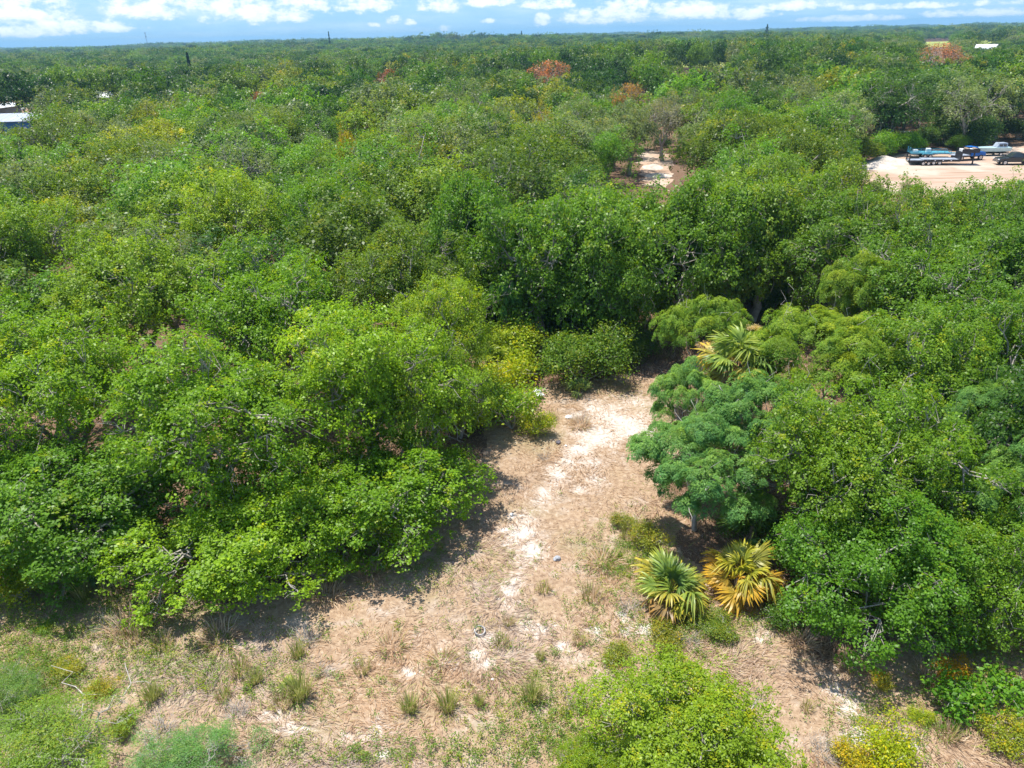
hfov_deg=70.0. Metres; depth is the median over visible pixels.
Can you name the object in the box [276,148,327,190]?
canopy tree
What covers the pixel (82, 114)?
canopy tree
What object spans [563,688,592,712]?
dead brush
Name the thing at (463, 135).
canopy tree
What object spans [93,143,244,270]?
canopy tree
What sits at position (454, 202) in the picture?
oak tree
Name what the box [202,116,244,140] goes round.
canopy tree
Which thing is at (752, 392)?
feathery tree
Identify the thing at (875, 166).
sand heap
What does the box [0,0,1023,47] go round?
sky
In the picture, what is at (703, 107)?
canopy tree
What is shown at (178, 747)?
bush
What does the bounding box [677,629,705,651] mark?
dead brush
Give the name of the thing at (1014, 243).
oak tree
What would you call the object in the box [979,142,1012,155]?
pickup truck
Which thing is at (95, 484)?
oak tree
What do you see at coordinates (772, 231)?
oak tree
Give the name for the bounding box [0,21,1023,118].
distant woodland
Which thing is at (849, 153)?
canopy tree
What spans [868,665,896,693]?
shrub
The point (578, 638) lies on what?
grass tuft
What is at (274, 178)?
canopy tree
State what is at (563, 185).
canopy tree
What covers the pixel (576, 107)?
canopy tree
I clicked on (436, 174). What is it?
canopy tree
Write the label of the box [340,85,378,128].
canopy tree
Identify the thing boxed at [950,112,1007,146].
shrub
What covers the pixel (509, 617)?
grass tuft
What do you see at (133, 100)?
canopy tree
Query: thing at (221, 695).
grass tuft
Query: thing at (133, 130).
canopy tree
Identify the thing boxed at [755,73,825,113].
mossy tree
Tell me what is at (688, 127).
canopy tree
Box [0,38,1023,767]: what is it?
ground
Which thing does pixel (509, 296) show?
feathery tree
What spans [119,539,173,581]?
shrub
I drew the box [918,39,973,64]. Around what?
dead tree
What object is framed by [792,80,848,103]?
canopy tree
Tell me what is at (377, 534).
shrub
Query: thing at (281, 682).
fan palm
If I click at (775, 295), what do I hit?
shrub
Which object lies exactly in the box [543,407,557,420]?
grass tuft
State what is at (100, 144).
canopy tree
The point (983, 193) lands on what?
shrub
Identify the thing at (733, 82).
canopy tree
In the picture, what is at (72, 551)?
shrub
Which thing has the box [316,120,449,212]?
canopy tree
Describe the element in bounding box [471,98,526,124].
canopy tree
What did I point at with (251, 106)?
canopy tree
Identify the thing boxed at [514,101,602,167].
canopy tree
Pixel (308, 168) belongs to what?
canopy tree
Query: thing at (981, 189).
oak tree
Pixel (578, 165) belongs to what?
canopy tree
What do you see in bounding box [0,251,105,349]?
canopy tree
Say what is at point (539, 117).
yellow tree
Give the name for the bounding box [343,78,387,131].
canopy tree
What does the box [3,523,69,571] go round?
shrub
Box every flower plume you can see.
[695,340,714,348]
[745,323,761,331]
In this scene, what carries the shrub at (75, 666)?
on the ground at (634, 420)
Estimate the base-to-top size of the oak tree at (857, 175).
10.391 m
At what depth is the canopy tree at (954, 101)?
112.52 m
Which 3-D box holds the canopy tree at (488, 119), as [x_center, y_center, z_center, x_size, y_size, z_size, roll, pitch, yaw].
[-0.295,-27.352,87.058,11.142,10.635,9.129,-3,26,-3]
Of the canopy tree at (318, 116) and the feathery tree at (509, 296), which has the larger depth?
the canopy tree at (318, 116)
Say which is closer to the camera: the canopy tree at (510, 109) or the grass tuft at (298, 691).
the grass tuft at (298, 691)
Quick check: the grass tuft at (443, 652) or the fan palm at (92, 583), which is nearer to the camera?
the grass tuft at (443, 652)
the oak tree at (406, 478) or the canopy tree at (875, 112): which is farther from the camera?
the canopy tree at (875, 112)
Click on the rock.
(556, 558)
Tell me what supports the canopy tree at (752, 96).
on the ground at (634, 420)
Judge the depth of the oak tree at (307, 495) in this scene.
26.70 m
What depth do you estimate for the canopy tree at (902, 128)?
128.37 m
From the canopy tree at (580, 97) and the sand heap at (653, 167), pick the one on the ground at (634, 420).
the canopy tree at (580, 97)
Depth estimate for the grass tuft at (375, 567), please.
27.07 m
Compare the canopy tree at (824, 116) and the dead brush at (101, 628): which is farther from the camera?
the canopy tree at (824, 116)
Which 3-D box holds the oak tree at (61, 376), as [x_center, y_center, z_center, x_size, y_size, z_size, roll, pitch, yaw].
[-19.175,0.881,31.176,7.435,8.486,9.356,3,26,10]
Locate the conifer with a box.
[186,52,191,67]
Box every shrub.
[0,558,63,611]
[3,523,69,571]
[33,617,55,634]
[43,531,93,569]
[44,653,84,684]
[71,517,134,580]
[83,672,126,701]
[103,704,141,741]
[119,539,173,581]
[354,512,406,555]
[385,422,421,450]
[428,439,480,480]
[450,402,488,432]
[461,370,547,433]
[470,346,541,403]
[474,302,509,327]
[485,303,558,333]
[486,318,554,376]
[515,407,557,438]
[524,304,582,339]
[529,313,641,387]
[550,290,597,336]
[562,378,592,398]
[577,300,643,337]
[596,636,636,673]
[605,324,662,371]
[608,510,640,530]
[626,515,675,553]
[648,617,687,654]
[652,137,672,147]
[654,289,709,314]
[687,607,743,646]
[701,288,748,303]
[709,503,767,540]
[741,275,799,315]
[756,586,809,636]
[770,543,836,582]
[787,269,817,300]
[819,571,891,629]
[827,732,876,767]
[846,132,888,161]
[852,697,925,767]
[864,180,888,196]
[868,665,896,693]
[870,129,908,155]
[878,588,966,637]
[899,181,917,195]
[899,702,938,727]
[900,130,931,150]
[915,126,941,147]
[920,660,1002,734]
[921,109,994,145]
[930,649,976,686]
[944,133,972,149]
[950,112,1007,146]
[961,657,1023,718]
[964,632,1001,657]
[968,187,997,201]
[970,703,1023,766]
[997,117,1023,139]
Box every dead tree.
[247,91,269,101]
[373,67,403,82]
[526,59,570,82]
[608,78,647,114]
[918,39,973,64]
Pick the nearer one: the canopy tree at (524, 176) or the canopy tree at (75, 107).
the canopy tree at (524, 176)
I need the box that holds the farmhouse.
[975,44,997,48]
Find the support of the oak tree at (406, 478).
on the ground at (634, 420)
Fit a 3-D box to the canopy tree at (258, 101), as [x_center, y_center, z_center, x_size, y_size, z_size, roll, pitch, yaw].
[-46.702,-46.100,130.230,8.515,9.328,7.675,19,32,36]
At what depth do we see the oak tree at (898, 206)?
41.90 m
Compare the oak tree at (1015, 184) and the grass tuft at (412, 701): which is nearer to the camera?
the grass tuft at (412, 701)
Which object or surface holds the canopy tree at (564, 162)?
on the ground at (634, 420)
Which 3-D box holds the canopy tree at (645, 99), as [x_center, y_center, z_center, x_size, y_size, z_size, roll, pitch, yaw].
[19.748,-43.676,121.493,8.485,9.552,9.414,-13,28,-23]
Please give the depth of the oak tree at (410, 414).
30.33 m
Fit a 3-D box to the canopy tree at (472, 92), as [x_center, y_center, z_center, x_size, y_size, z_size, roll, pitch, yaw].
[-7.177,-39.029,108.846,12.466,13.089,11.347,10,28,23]
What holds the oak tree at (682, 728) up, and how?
on the ground at (634, 420)
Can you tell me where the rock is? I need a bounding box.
[553,555,560,560]
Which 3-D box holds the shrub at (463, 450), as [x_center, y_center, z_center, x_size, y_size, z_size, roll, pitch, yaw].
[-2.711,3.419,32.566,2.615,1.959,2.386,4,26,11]
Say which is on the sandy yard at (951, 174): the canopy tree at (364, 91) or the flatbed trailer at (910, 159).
the flatbed trailer at (910, 159)
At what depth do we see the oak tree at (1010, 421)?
25.62 m
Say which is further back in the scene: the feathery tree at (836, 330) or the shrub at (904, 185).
the shrub at (904, 185)
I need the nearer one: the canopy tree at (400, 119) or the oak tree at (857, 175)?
the oak tree at (857, 175)
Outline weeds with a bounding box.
[0,490,1023,767]
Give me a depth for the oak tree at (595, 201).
42.55 m
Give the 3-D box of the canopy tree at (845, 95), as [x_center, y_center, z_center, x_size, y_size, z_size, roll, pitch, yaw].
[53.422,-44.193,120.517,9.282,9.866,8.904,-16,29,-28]
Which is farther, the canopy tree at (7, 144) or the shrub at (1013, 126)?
the shrub at (1013, 126)
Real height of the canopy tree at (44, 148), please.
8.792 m
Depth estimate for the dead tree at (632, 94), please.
120.06 m
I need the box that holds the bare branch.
[51,664,150,733]
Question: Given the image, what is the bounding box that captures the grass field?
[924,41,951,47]
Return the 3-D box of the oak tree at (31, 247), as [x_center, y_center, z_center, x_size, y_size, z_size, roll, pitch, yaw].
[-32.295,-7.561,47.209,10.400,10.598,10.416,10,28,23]
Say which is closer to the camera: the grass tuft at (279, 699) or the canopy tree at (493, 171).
the grass tuft at (279, 699)
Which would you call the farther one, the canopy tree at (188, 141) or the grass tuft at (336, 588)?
the canopy tree at (188, 141)
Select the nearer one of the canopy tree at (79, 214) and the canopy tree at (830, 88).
the canopy tree at (79, 214)
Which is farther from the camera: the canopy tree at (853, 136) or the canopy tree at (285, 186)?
the canopy tree at (853, 136)
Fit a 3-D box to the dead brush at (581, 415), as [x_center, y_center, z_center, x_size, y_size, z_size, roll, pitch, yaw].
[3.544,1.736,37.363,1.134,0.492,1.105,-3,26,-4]
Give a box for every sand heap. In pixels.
[642,164,662,169]
[644,173,671,177]
[862,156,920,164]
[862,162,896,169]
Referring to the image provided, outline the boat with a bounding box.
[907,146,955,156]
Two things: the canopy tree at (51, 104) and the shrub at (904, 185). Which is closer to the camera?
the shrub at (904, 185)
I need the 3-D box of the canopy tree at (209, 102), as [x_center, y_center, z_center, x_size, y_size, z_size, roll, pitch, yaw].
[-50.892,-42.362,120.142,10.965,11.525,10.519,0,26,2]
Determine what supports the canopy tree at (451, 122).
on the ground at (634, 420)
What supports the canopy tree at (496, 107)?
on the ground at (634, 420)
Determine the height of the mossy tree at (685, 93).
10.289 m
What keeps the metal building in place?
on the ground at (634, 420)
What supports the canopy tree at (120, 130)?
on the ground at (634, 420)
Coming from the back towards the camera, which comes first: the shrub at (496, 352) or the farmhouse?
the farmhouse
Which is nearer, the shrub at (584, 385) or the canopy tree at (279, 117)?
the shrub at (584, 385)
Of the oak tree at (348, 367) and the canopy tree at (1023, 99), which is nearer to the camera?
the oak tree at (348, 367)
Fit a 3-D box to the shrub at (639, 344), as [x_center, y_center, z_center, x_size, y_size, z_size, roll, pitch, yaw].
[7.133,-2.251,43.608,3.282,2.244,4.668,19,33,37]
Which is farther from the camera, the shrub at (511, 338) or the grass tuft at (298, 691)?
the shrub at (511, 338)
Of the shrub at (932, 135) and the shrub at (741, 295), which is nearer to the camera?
the shrub at (741, 295)
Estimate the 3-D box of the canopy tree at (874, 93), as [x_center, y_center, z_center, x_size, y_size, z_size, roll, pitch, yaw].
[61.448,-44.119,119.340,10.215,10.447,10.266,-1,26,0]
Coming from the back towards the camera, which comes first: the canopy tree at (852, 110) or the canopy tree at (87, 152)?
the canopy tree at (852, 110)
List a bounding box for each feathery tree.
[0,647,56,730]
[0,679,149,767]
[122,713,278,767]
[416,363,497,438]
[488,263,522,323]
[625,398,787,531]
[646,355,724,455]
[648,284,753,403]
[687,363,833,479]
[728,283,939,404]
[815,236,918,396]
[915,346,1023,455]
[940,434,1023,537]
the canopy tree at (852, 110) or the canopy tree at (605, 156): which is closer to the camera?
the canopy tree at (605, 156)
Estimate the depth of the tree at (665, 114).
109.04 m
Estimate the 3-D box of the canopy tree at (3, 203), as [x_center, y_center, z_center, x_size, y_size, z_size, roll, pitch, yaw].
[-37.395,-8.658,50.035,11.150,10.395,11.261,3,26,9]
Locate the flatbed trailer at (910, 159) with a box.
[905,154,930,165]
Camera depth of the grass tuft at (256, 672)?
22.71 m
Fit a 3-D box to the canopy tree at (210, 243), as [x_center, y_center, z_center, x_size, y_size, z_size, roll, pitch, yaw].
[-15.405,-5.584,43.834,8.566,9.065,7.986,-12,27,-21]
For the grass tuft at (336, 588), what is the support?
on the ground at (634, 420)
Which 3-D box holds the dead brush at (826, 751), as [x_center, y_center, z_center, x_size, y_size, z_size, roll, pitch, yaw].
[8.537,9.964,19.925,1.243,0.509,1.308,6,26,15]
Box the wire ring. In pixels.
[474,625,485,635]
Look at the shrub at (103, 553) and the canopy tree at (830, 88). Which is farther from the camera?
the canopy tree at (830, 88)
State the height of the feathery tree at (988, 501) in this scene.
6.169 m
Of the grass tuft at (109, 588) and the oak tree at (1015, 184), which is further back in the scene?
the oak tree at (1015, 184)
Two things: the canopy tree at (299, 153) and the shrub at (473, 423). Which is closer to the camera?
the shrub at (473, 423)
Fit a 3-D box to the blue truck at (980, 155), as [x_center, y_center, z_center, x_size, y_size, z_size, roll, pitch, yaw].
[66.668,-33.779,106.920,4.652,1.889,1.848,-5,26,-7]
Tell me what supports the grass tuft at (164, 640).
on the ground at (634, 420)
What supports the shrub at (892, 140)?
on the ground at (634, 420)
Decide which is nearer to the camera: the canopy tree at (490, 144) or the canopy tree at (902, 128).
the canopy tree at (490, 144)
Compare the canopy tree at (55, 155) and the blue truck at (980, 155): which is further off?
the blue truck at (980, 155)
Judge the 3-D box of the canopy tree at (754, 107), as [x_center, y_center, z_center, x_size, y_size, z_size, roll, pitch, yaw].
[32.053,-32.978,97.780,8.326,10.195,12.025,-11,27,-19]
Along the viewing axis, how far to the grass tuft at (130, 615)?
24.89 m
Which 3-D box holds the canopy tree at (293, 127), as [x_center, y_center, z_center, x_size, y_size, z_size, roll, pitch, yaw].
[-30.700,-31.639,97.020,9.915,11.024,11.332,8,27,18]
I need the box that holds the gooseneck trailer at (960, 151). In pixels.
[919,147,980,164]
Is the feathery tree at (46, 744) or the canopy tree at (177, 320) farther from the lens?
the canopy tree at (177, 320)
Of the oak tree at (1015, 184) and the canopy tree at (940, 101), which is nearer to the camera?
the oak tree at (1015, 184)
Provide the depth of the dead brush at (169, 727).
21.14 m
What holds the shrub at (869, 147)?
on the ground at (634, 420)
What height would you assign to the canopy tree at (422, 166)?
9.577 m
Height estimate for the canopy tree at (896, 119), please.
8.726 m
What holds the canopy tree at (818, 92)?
on the ground at (634, 420)
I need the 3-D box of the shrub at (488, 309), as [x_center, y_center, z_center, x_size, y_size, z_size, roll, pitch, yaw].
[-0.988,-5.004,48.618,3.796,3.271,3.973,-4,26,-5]
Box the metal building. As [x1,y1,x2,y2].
[0,113,43,138]
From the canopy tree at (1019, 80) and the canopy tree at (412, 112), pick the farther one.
the canopy tree at (1019, 80)
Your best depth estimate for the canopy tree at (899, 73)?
129.01 m
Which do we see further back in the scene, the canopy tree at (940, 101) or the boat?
the canopy tree at (940, 101)
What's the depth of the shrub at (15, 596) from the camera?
25.91 m
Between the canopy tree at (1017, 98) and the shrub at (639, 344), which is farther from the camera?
the canopy tree at (1017, 98)
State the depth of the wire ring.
24.25 m
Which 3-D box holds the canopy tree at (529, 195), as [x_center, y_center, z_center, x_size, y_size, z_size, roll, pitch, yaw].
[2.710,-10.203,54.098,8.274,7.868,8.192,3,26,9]
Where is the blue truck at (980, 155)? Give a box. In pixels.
[949,146,985,160]
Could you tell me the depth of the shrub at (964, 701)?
20.84 m
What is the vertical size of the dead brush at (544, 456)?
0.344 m
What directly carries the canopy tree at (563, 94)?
on the ground at (634, 420)
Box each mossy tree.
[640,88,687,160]
[668,85,705,150]
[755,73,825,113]
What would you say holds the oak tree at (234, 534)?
on the ground at (634, 420)
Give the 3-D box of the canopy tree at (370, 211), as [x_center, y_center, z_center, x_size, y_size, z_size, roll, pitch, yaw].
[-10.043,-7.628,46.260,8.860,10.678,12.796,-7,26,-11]
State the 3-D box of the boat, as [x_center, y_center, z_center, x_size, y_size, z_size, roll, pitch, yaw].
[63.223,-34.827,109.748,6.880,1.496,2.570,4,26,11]
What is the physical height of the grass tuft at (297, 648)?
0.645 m
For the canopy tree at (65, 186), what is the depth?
58.19 m
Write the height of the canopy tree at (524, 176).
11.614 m
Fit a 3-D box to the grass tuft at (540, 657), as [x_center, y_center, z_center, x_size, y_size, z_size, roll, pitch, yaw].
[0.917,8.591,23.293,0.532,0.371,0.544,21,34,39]
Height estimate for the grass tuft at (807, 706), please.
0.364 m
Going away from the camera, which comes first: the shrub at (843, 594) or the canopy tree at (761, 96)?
the shrub at (843, 594)
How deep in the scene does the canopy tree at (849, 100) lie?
103.87 m
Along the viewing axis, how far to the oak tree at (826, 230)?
42.51 m
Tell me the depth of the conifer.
355.66 m
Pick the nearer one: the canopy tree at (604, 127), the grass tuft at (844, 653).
the grass tuft at (844, 653)
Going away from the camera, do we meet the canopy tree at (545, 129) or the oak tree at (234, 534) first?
the oak tree at (234, 534)
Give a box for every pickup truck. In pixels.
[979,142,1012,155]
[992,152,1023,164]
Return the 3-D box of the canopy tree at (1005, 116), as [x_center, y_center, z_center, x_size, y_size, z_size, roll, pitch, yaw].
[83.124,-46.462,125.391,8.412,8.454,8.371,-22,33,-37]
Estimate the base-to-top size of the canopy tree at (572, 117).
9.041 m
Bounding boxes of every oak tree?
[0,185,117,292]
[0,285,70,375]
[0,302,170,473]
[0,424,94,600]
[0,424,214,613]
[32,211,240,396]
[78,321,329,518]
[89,471,343,631]
[135,166,287,271]
[164,227,359,414]
[206,424,389,594]
[245,289,489,462]
[262,161,393,306]
[296,425,499,577]
[320,214,484,338]
[360,330,505,462]
[387,267,500,426]
[416,164,531,326]
[462,184,636,347]
[543,180,696,340]
[550,714,646,767]
[565,637,812,767]
[612,161,782,348]
[659,114,776,176]
[689,153,843,321]
[704,143,817,212]
[734,109,791,155]
[737,368,957,551]
[760,452,1007,678]
[762,152,904,294]
[771,183,912,339]
[823,168,978,268]
[823,207,1020,390]
[823,295,1011,459]
[832,370,1023,535]
[844,64,943,146]
[903,174,1023,265]
[905,61,1022,139]
[906,489,1023,652]
[912,272,1023,436]
[914,195,1023,318]
[961,361,1023,543]
[963,165,1023,299]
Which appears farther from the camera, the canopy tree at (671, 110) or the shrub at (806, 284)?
the canopy tree at (671, 110)
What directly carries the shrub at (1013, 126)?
on the ground at (634, 420)
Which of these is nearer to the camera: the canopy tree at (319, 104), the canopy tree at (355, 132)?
the canopy tree at (355, 132)
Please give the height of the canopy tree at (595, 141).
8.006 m
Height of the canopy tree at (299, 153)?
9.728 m
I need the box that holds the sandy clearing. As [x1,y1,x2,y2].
[635,150,673,190]
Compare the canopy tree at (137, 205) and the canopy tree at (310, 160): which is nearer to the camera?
the canopy tree at (137, 205)
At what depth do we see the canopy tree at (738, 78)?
131.51 m
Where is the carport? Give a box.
[0,102,21,113]
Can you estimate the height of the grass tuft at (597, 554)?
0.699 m
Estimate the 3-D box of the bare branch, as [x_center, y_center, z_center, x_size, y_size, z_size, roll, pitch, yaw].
[-12.429,9.362,21.765,3.322,1.018,1.894,-1,25,0]
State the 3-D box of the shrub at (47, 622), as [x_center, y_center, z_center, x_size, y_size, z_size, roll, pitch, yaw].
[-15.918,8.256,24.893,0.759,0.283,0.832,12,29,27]
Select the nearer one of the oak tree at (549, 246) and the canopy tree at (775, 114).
the oak tree at (549, 246)
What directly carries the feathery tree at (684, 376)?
on the ground at (634, 420)
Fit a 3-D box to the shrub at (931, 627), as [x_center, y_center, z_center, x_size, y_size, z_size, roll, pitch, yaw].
[13.239,7.174,23.879,2.386,1.959,2.615,-11,27,-19]
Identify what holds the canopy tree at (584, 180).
on the ground at (634, 420)
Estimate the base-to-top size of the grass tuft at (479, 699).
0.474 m
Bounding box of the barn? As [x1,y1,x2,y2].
[94,91,123,107]
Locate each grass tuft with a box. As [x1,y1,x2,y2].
[63,576,92,602]
[93,597,153,648]
[97,580,124,598]
[112,619,142,647]
[132,677,166,702]
[142,628,173,651]
[190,612,254,659]
[213,681,231,702]
[219,651,252,679]
[244,663,265,685]
[264,684,290,712]
[280,661,317,706]
[283,637,304,659]
[301,572,352,614]
[346,550,363,565]
[349,656,371,676]
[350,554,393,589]
[367,624,414,660]
[392,686,421,714]
[421,641,464,675]
[429,681,466,716]
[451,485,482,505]
[472,689,485,707]
[489,629,512,648]
[502,614,516,626]
[512,669,551,705]
[533,646,548,660]
[536,578,553,594]
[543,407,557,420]
[560,413,595,430]
[571,630,590,646]
[577,576,606,603]
[578,539,626,577]
[619,521,637,541]
[775,624,826,658]
[800,698,816,714]
[829,644,869,684]
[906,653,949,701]
[935,716,966,744]
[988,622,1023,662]
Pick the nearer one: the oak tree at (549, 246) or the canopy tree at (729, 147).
the oak tree at (549, 246)
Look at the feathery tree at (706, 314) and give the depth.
35.85 m
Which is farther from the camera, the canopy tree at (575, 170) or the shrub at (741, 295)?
the canopy tree at (575, 170)
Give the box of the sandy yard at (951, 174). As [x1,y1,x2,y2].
[856,146,1023,201]
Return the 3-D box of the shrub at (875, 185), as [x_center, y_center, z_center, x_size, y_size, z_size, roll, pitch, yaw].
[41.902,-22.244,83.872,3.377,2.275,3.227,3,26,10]
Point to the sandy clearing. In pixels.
(650, 157)
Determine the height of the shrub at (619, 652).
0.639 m
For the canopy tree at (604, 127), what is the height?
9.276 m
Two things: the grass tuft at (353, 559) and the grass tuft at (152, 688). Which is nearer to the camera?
the grass tuft at (152, 688)
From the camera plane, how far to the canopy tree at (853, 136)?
88.86 m
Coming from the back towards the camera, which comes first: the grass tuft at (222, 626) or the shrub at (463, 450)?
the shrub at (463, 450)
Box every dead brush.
[86,608,124,635]
[135,710,186,746]
[220,697,253,724]
[283,619,323,651]
[308,655,333,677]
[537,451,550,459]
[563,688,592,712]
[571,410,592,422]
[618,593,644,612]
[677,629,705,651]
[801,727,851,767]
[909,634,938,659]
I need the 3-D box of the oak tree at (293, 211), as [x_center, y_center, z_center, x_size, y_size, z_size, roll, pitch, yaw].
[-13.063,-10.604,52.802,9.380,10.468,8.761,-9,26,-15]
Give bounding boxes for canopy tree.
[0,121,36,148]
[0,131,34,150]
[0,134,55,167]
[0,141,42,153]
[0,142,14,155]
[0,152,93,254]
[0,174,34,285]
[0,190,35,275]
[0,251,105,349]
[0,255,47,322]
[4,101,98,152]
[4,167,113,271]
[7,132,111,176]
[9,105,82,154]
[15,152,144,237]
[24,102,99,126]
[24,187,116,284]
[28,137,70,161]
[31,90,97,118]
[32,118,116,160]
[47,104,130,138]
[58,137,193,218]
[58,201,171,305]
[60,138,134,224]
[62,99,92,113]
[69,215,243,354]
[71,132,118,151]
[74,95,124,115]
[74,107,103,117]
[81,96,140,127]
[82,131,193,235]
[86,107,137,134]
[89,116,193,155]
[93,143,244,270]
[94,149,280,293]
[98,166,212,262]
[99,118,134,140]
[101,126,168,162]
[104,102,148,118]
[112,89,165,110]
[117,130,215,182]
[119,91,185,125]
[120,111,154,135]
[125,112,217,144]
[131,97,175,124]
[140,102,210,144]
[148,131,208,159]
[153,99,215,118]
[154,106,233,143]
[154,125,292,187]
[155,89,221,131]
[165,132,224,148]
[170,88,235,122]
[179,219,323,359]
[181,91,235,116]
[183,108,289,178]
[189,163,263,216]
[202,110,296,185]
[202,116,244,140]
[214,111,268,135]
[218,107,265,124]
[219,105,262,122]
[225,97,247,112]
[231,97,270,113]
[231,97,272,123]
[232,103,312,150]
[242,124,309,154]
[245,104,318,137]
[247,166,318,247]
[252,88,289,108]
[255,132,348,189]
[258,82,330,120]
[263,93,331,126]
[263,169,348,279]
[273,154,330,192]
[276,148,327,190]
[277,111,347,151]
[281,174,416,320]
[283,147,435,230]
[289,135,337,155]
[296,95,336,120]
[296,101,341,134]
[300,126,338,147]
[303,91,354,145]
[306,141,345,165]
[315,119,415,173]
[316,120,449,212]
[331,102,372,136]
[333,97,386,140]
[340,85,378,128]
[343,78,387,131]
[349,76,413,125]
[351,82,428,124]
[351,127,390,151]
[375,100,461,148]
[381,109,487,182]
[382,107,416,131]
[386,131,463,241]
[391,102,435,126]
[391,146,503,258]
[392,144,469,243]
[394,90,437,115]
[401,105,454,137]
[407,81,466,116]
[410,91,494,127]
[418,111,483,147]
[421,74,499,127]
[426,94,496,121]
[429,134,493,169]
[440,104,512,147]
[445,124,570,218]
[458,91,502,121]
[464,134,522,169]
[464,142,507,176]
[465,108,530,152]
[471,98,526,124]
[474,157,522,206]
[476,122,602,193]
[478,104,522,131]
[480,110,530,142]
[490,83,543,122]
[492,110,589,163]
[499,100,538,124]
[511,190,583,226]
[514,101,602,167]
[523,133,602,183]
[527,163,625,213]
[532,156,610,194]
[534,170,666,219]
[536,157,603,183]
[541,89,575,116]
[548,90,596,112]
[553,89,611,124]
[553,110,584,135]
[555,93,610,113]
[558,115,603,133]
[560,102,616,130]
[566,97,617,122]
[580,112,653,182]
[580,124,644,185]
[583,124,609,184]
[593,90,623,107]
[593,102,669,175]
[599,99,651,157]
[606,91,658,140]
[647,68,718,142]
[658,95,703,144]
[661,89,714,154]
[670,107,742,171]
[678,80,742,138]
[685,78,723,98]
[687,106,773,170]
[696,109,764,142]
[696,134,776,187]
[697,80,758,100]
[698,121,810,249]
[702,64,763,96]
[707,85,765,126]
[729,99,793,130]
[733,80,795,126]
[733,115,861,187]
[739,98,825,139]
[740,90,793,108]
[778,80,822,119]
[778,82,834,102]
[779,86,864,146]
[780,126,867,186]
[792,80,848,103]
[793,65,859,90]
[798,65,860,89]
[810,122,860,160]
[812,86,877,141]
[819,92,880,138]
[824,84,861,108]
[831,68,901,131]
[838,96,890,133]
[856,79,927,131]
[862,93,917,134]
[872,68,919,95]
[901,84,932,133]
[925,79,986,142]
[926,74,1019,136]
[959,77,1023,121]
[971,74,1023,142]
[990,90,1023,138]
[1011,79,1023,135]
[1013,73,1023,119]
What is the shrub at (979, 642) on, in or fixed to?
on the ground at (634, 420)
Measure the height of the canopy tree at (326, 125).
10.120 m
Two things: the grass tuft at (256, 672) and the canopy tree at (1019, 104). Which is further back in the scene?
the canopy tree at (1019, 104)
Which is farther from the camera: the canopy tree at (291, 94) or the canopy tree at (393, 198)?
the canopy tree at (291, 94)
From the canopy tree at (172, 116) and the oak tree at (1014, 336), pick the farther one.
the canopy tree at (172, 116)
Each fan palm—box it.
[62,570,101,591]
[273,673,303,698]
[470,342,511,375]
[629,545,713,626]
[690,321,784,458]
[699,538,788,616]
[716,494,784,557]
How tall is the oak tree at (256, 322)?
9.839 m
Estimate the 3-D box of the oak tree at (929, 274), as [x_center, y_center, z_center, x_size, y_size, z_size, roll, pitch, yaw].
[20.765,-3.394,36.402,9.298,10.018,10.106,1,26,6]
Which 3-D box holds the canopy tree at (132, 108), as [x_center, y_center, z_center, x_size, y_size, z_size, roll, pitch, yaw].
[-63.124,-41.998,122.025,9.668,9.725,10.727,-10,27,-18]
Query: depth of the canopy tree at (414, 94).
118.64 m
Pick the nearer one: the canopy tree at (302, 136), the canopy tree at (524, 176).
the canopy tree at (524, 176)
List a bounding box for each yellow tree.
[334,121,356,169]
[531,97,554,123]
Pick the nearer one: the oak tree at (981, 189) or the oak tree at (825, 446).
the oak tree at (825, 446)
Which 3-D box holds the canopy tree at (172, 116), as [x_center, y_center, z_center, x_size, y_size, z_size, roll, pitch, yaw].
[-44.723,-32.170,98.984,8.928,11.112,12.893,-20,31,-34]
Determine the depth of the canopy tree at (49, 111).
94.27 m
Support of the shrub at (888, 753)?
on the ground at (634, 420)
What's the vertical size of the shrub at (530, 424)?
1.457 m
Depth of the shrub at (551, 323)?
46.80 m
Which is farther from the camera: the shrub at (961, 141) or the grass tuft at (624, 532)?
the shrub at (961, 141)
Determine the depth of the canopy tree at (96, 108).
105.21 m
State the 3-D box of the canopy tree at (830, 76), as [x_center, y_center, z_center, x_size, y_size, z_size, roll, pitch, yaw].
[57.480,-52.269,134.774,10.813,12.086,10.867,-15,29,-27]
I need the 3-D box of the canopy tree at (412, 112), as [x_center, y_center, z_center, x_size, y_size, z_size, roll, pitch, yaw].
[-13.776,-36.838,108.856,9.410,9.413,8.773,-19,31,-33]
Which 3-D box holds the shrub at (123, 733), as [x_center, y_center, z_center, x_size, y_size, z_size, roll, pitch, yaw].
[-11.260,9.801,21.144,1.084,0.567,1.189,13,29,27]
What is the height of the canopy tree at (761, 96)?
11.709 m
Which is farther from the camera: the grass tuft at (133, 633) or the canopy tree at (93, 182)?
the canopy tree at (93, 182)
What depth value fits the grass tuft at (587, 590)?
25.76 m
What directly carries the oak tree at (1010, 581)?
on the ground at (634, 420)
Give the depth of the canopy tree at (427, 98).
116.15 m
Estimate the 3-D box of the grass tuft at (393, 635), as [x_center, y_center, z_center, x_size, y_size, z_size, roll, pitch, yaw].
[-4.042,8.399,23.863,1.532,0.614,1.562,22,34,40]
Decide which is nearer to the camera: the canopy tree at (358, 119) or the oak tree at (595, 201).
the oak tree at (595, 201)
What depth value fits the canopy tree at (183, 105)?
117.60 m

